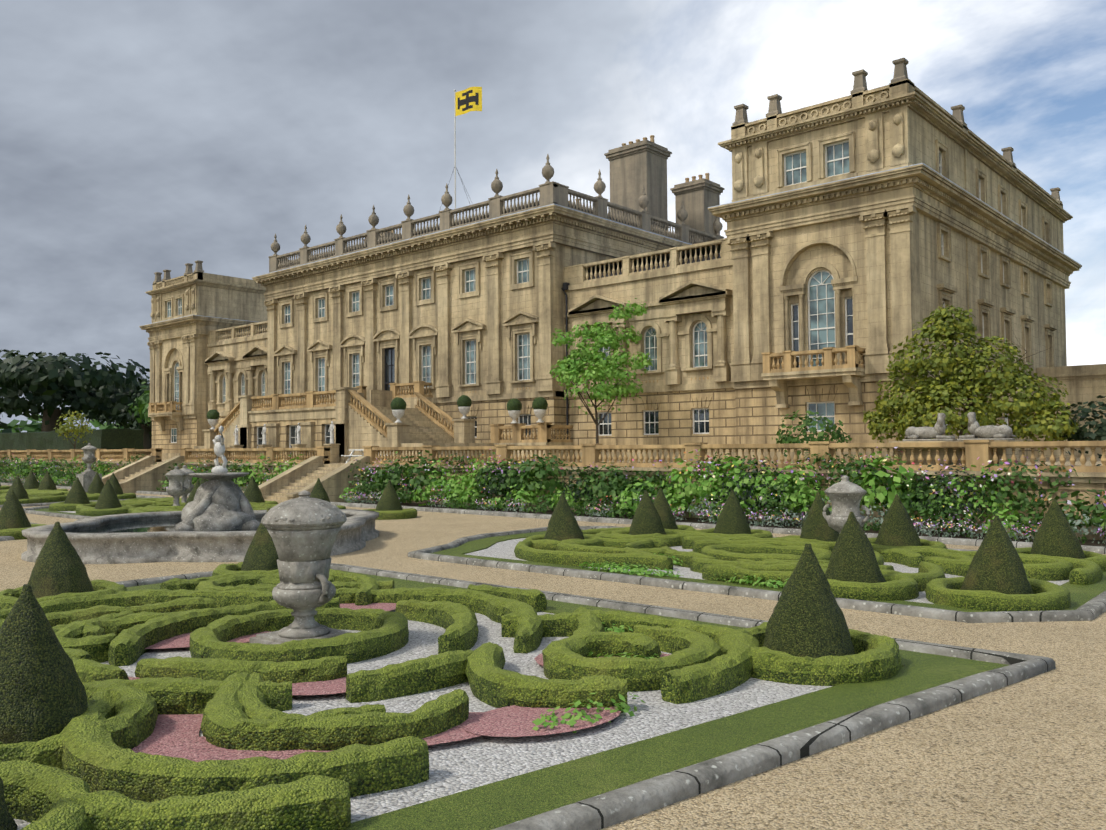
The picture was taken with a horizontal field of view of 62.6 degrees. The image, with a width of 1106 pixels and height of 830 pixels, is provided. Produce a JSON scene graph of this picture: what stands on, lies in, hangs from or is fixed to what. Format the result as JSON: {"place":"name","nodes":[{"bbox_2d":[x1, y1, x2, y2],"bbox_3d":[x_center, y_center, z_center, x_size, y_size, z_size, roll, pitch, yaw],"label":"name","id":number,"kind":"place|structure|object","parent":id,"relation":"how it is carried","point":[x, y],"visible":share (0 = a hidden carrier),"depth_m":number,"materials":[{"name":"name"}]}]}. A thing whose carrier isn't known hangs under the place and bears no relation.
{"place":"outdoors","nodes":[
{"label":"outdoors","id":0,"kind":"place"},
{"bbox_2d":[149,260,267,445],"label":"house","id":1,"kind":"structure","parent":0,"point":[228,303],"depth_m":79.05,"materials":[{"name":"beige stone"}]},
{"bbox_2d":[150,288,194,317],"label":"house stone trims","id":2,"kind":"object","parent":1,"relation":"attached to","point":[186,306],"visible":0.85,"depth_m":78.98,"materials":[{"name":"beige stone"}]},
{"bbox_2d":[149,401,224,413],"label":"balcony balustrade","id":3,"kind":"object","parent":1,"relation":"attached to","point":[157,407],"visible":0.54,"depth_m":79.21,"materials":[{"name":"beige stone"}]},
{"bbox_2d":[152,416,228,452],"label":"wall","id":4,"kind":"structure","parent":1,"relation":"attached to","point":[187,437],"depth_m":80.11,"materials":[{"name":"beige stone"}]},
{"bbox_2d":[139,275,267,458],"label":"stone trim","id":5,"kind":"structure","parent":1,"relation":"attached to","point":[253,357],"depth_m":78.65,"materials":[{"name":"beige stone"}]},
{"bbox_2d":[141,315,266,332],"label":"cornice","id":6,"kind":"structure","parent":1,"relation":"attached to","point":[224,318],"depth_m":78.58,"materials":[{"name":"beige stone"}]},
{"bbox_2d":[167,298,264,442],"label":"windows","id":7,"kind":"structure","parent":1,"relation":"attached to","point":[262,384],"depth_m":80.74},
{"bbox_2d":[76,472,351,643],"bbox_3d":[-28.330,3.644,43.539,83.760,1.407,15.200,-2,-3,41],"label":"urn base","id":8,"kind":"object","parent":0,"point":[86,480],"visible":0.21,"depth_m":11.94,"materials":[{"name":"grey stone"}]},
{"bbox_2d":[0,485,1105,829],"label":"gravel path","id":9,"kind":"structure","parent":0,"point":[1026,755],"depth_m":8.04,"materials":[{"name":"beige gravel"}]},
{"bbox_2d":[14,501,1068,829],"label":"white gravel","id":10,"kind":"structure","parent":9,"relation":"on","point":[466,763],"depth_m":8.84,"materials":[{"name":"white gravel"}]},
{"bbox_2d":[128,603,670,761],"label":"red gravel","id":11,"kind":"structure","parent":10,"relation":"on","point":[174,736],"depth_m":8.30,"materials":[{"name":"red gravel"}]},
{"bbox_2d":[0,562,901,829],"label":"parterre hedge","id":12,"kind":"object","parent":10,"relation":"on","point":[88,769],"visible":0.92,"depth_m":9.46,"materials":[{"name":"green plant"}]},
{"bbox_2d":[0,485,1105,611],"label":"box hedges","id":13,"kind":"object","parent":10,"relation":"on","point":[762,554],"visible":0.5,"depth_m":19.33,"materials":[{"name":"green plant"}]},
{"bbox_2d":[0,470,1085,829],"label":"topiary cones","id":14,"kind":"object","parent":9,"relation":"on","point":[42,692],"visible":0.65,"depth_m":14.72,"materials":[{"name":"green plant"}]},
{"bbox_2d":[0,483,1105,829],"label":"garden kerb stones","id":15,"kind":"object","parent":9,"relation":"on","point":[628,801],"visible":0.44,"depth_m":10.73,"materials":[{"name":"grey stone"}]},
{"bbox_2d":[35,497,1105,829],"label":"garden grass","id":16,"kind":"structure","parent":9,"relation":"on","point":[509,801],"depth_m":7.95,"materials":[{"name":"green plant"}]},
{"bbox_2d":[0,349,1105,543],"bbox_3d":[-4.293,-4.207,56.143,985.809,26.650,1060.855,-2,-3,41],"label":"plants","id":17,"kind":"object","parent":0,"point":[103,394],"depth_m":150.90,"materials":[{"name":"green plant"}]},
{"bbox_2d":[0,481,1105,546],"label":"garden soil","id":18,"kind":"structure","parent":0,"point":[1087,541],"depth_m":30.29,"materials":[{"name":"brown soil"}]},
{"bbox_2d":[0,0,1105,431],"label":"sky","id":19,"kind":"structure","parent":0,"point":[139,139],"materials":[{"name":"grey"}]},
{"bbox_2d":[102,448,1018,503],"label":"terrace","id":20,"kind":"structure","parent":0,"point":[334,488],"depth_m":45.29,"materials":[{"name":"beige stone"}]},
{"bbox_2d":[141,457,1101,465],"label":"terrace wall","id":21,"kind":"structure","parent":0,"point":[1067,463],"depth_m":40.22,"materials":[{"name":"beige stone"}]},
{"bbox_2d":[192,389,572,462],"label":"staircase","id":22,"kind":"structure","parent":21,"relation":"on","point":[421,430],"depth_m":51.50,"materials":[{"name":"beige stone"}]},
{"bbox_2d":[250,418,335,459],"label":"wall","id":23,"kind":"structure","parent":22,"relation":"attached to","point":[319,432],"depth_m":55.38,"materials":[{"name":"beige stone"}]},
{"bbox_2d":[257,424,333,459],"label":"doorway frames","id":24,"kind":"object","parent":22,"relation":"attached to","point":[290,437],"visible":0.17,"depth_m":55.49,"materials":[{"name":"beige stone"}]},
{"bbox_2d":[202,387,546,462],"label":"perron stone trim","id":25,"kind":"structure","parent":22,"relation":"attached to","point":[297,414],"depth_m":53.72,"materials":[{"name":"beige stone"}]},
{"bbox_2d":[208,406,545,444],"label":"pale perron stones","id":26,"kind":"object","parent":22,"relation":"attached to","point":[513,414],"visible":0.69,"depth_m":50.95,"materials":[{"name":"beige stone"}]},
{"bbox_2d":[207,395,547,419],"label":"potted topiary balls","id":27,"kind":"object","parent":22,"relation":"on","point":[397,403],"visible":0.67,"depth_m":49.27},
{"bbox_2d":[214,381,572,442],"bbox_3d":[-13.354,-0.088,57.750,32.080,3.940,7.440,-2,-3,41],"label":"stair balustrade","id":28,"kind":"object","parent":22,"relation":"attached to","point":[313,399],"visible":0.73,"depth_m":53.23,"materials":[{"name":"beige stone"}]},
{"bbox_2d":[0,440,1105,471],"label":"terrace balustrade","id":29,"kind":"object","parent":21,"relation":"on","point":[974,450],"visible":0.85,"depth_m":33.35,"materials":[{"name":"beige stone"}]},
{"bbox_2d":[284,90,1027,437],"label":"windows","id":30,"kind":"structure","parent":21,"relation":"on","point":[704,420],"depth_m":47.91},
{"bbox_2d":[455,87,481,115],"bbox_3d":[-6.107,-22.387,64.898,2.604,2.000,0.256,-2,-3,39],"label":"house flag","id":31,"kind":"object","parent":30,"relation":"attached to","point":[475,107],"visible":1,"depth_m":64.67,"materials":[{"name":"yellow fabric"}]},
{"bbox_2d":[458,90,478,110],"bbox_3d":[-6.114,-22.433,64.902,2.166,1.438,0.185,-2,-3,42],"label":"flag emblem","id":32,"kind":"object","parent":31,"relation":"attached to","point":[468,99],"visible":1,"depth_m":64.77,"materials":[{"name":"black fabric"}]},
{"bbox_2d":[266,58,1105,456],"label":"house","id":33,"kind":"structure","parent":0,"point":[848,235],"depth_m":49.79,"materials":[{"name":"beige stone"}]},
{"bbox_2d":[271,154,722,254],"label":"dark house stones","id":34,"kind":"object","parent":33,"relation":"attached to","point":[547,174],"visible":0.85,"depth_m":59.57,"materials":[{"name":"grey stone"}]},
{"bbox_2d":[291,201,720,279],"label":"balustrade","id":35,"kind":"structure","parent":33,"relation":"attached to","point":[668,265],"depth_m":50.70,"materials":[{"name":"beige stone"}]},
{"bbox_2d":[389,135,709,232],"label":"chimney pots","id":36,"kind":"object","parent":33,"relation":"attached to","point":[686,179],"visible":0.23,"depth_m":64.95,"materials":[{"name":"grey stone"}]},
{"bbox_2d":[428,345,865,394],"bbox_3d":[-3.541,-1.768,54.041,45.361,0.990,2.326,-2,-3,41],"label":"balcony balustrade","id":37,"kind":"object","parent":33,"relation":"attached to","point":[829,360],"visible":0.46,"depth_m":39.53,"materials":[{"name":"beige stone"}]},
{"bbox_2d":[254,163,1080,276],"bbox_3d":[5.320,-9.586,64.416,50.950,3.090,28.850,-2,-3,41],"label":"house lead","id":38,"kind":"object","parent":33,"relation":"attached to","point":[663,258],"visible":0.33,"depth_m":50.26,"materials":[{"name":"grey metal"}]},
{"bbox_2d":[252,91,1105,463],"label":"stone trim","id":39,"kind":"structure","parent":33,"relation":"attached to","point":[746,369],"depth_m":46.48,"materials":[{"name":"beige stone"}]},
{"bbox_2d":[433,380,1038,457],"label":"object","id":40,"kind":"object","parent":33,"relation":"attached to","point":[746,416],"visible":0.29,"depth_m":45.90,"materials":[{"name":"beige stone"}]},
{"bbox_2d":[734,114,903,190],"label":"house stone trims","id":41,"kind":"object","parent":33,"relation":"attached to","point":[897,151],"visible":0.98,"depth_m":38.89,"materials":[{"name":"beige stone"}]},
{"label":"garden grass","id":42,"kind":"structure","parent":0,"visible":0},
{"bbox_2d":[0,428,143,458],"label":"hedge plants","id":43,"kind":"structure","parent":42,"relation":"on","point":[113,438],"depth_m":89.88,"materials":[{"name":"green plant"}]},
{"bbox_2d":[21,412,1015,638],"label":"ornamental garden stones","id":44,"kind":"object","parent":42,"relation":"on","point":[304,588],"visible":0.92,"depth_m":21.15,"materials":[{"name":"grey stone"}]},
{"bbox_2d":[72,518,261,532],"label":"fountain water","id":45,"kind":"structure","parent":44,"relation":"in","point":[153,525],"depth_m":25.35,"materials":[{"name":"grey liquid"}]},
{"bbox_2d":[211,426,227,473],"bbox_3d":[-9.273,0.983,25.181,0.642,1.392,0.421,-1,-2,22],"label":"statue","id":46,"kind":"object","parent":44,"relation":"on","point":[219,446],"visible":0.98,"depth_m":25.06,"materials":[{"name":"white stone"}]},
{"bbox_2d":[261,490,346,526],"bbox_3d":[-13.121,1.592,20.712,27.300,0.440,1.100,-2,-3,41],"label":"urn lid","id":47,"kind":"object","parent":44,"relation":"on","point":[304,509],"visible":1,"depth_m":11.69,"materials":[{"name":"stone"}]},
{"bbox_2d":[41,325,1044,454],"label":"tree trunks","id":48,"kind":"object","parent":42,"relation":"on","point":[57,414],"visible":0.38,"depth_m":79.67,"materials":[{"name":"brown wood"}]},
{"bbox_2d":[54,305,1079,451],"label":"olive plant leaves","id":49,"kind":"object","parent":48,"relation":"attached to","point":[933,397],"visible":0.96,"depth_m":31.07,"materials":[{"name":"green plant"}]},
{"bbox_2d":[0,381,1105,543],"bbox_3d":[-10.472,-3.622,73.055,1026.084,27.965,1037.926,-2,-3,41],"label":"shrubs","id":50,"kind":"object","parent":42,"relation":"on","point":[612,489],"visible":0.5,"depth_m":32.65,"materials":[{"name":"green plant"}]},
{"bbox_2d":[0,298,1105,732],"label":"bright plant leaves","id":51,"kind":"object","parent":42,"relation":"on","point":[570,368],"visible":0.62,"depth_m":31.93,"materials":[{"name":"green plant"}]},
{"bbox_2d":[1,440,1105,539],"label":"terrace retaining wall","id":52,"kind":"structure","parent":42,"relation":"on","point":[1097,477],"depth_m":33.12,"materials":[{"name":"beige stone"}]},
{"bbox_2d":[10,463,1105,515],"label":"rust terrace stone","id":53,"kind":"object","parent":52,"relation":"attached to","point":[1081,487],"depth_m":25.55,"materials":[{"name":"brown stone"}]}
]}

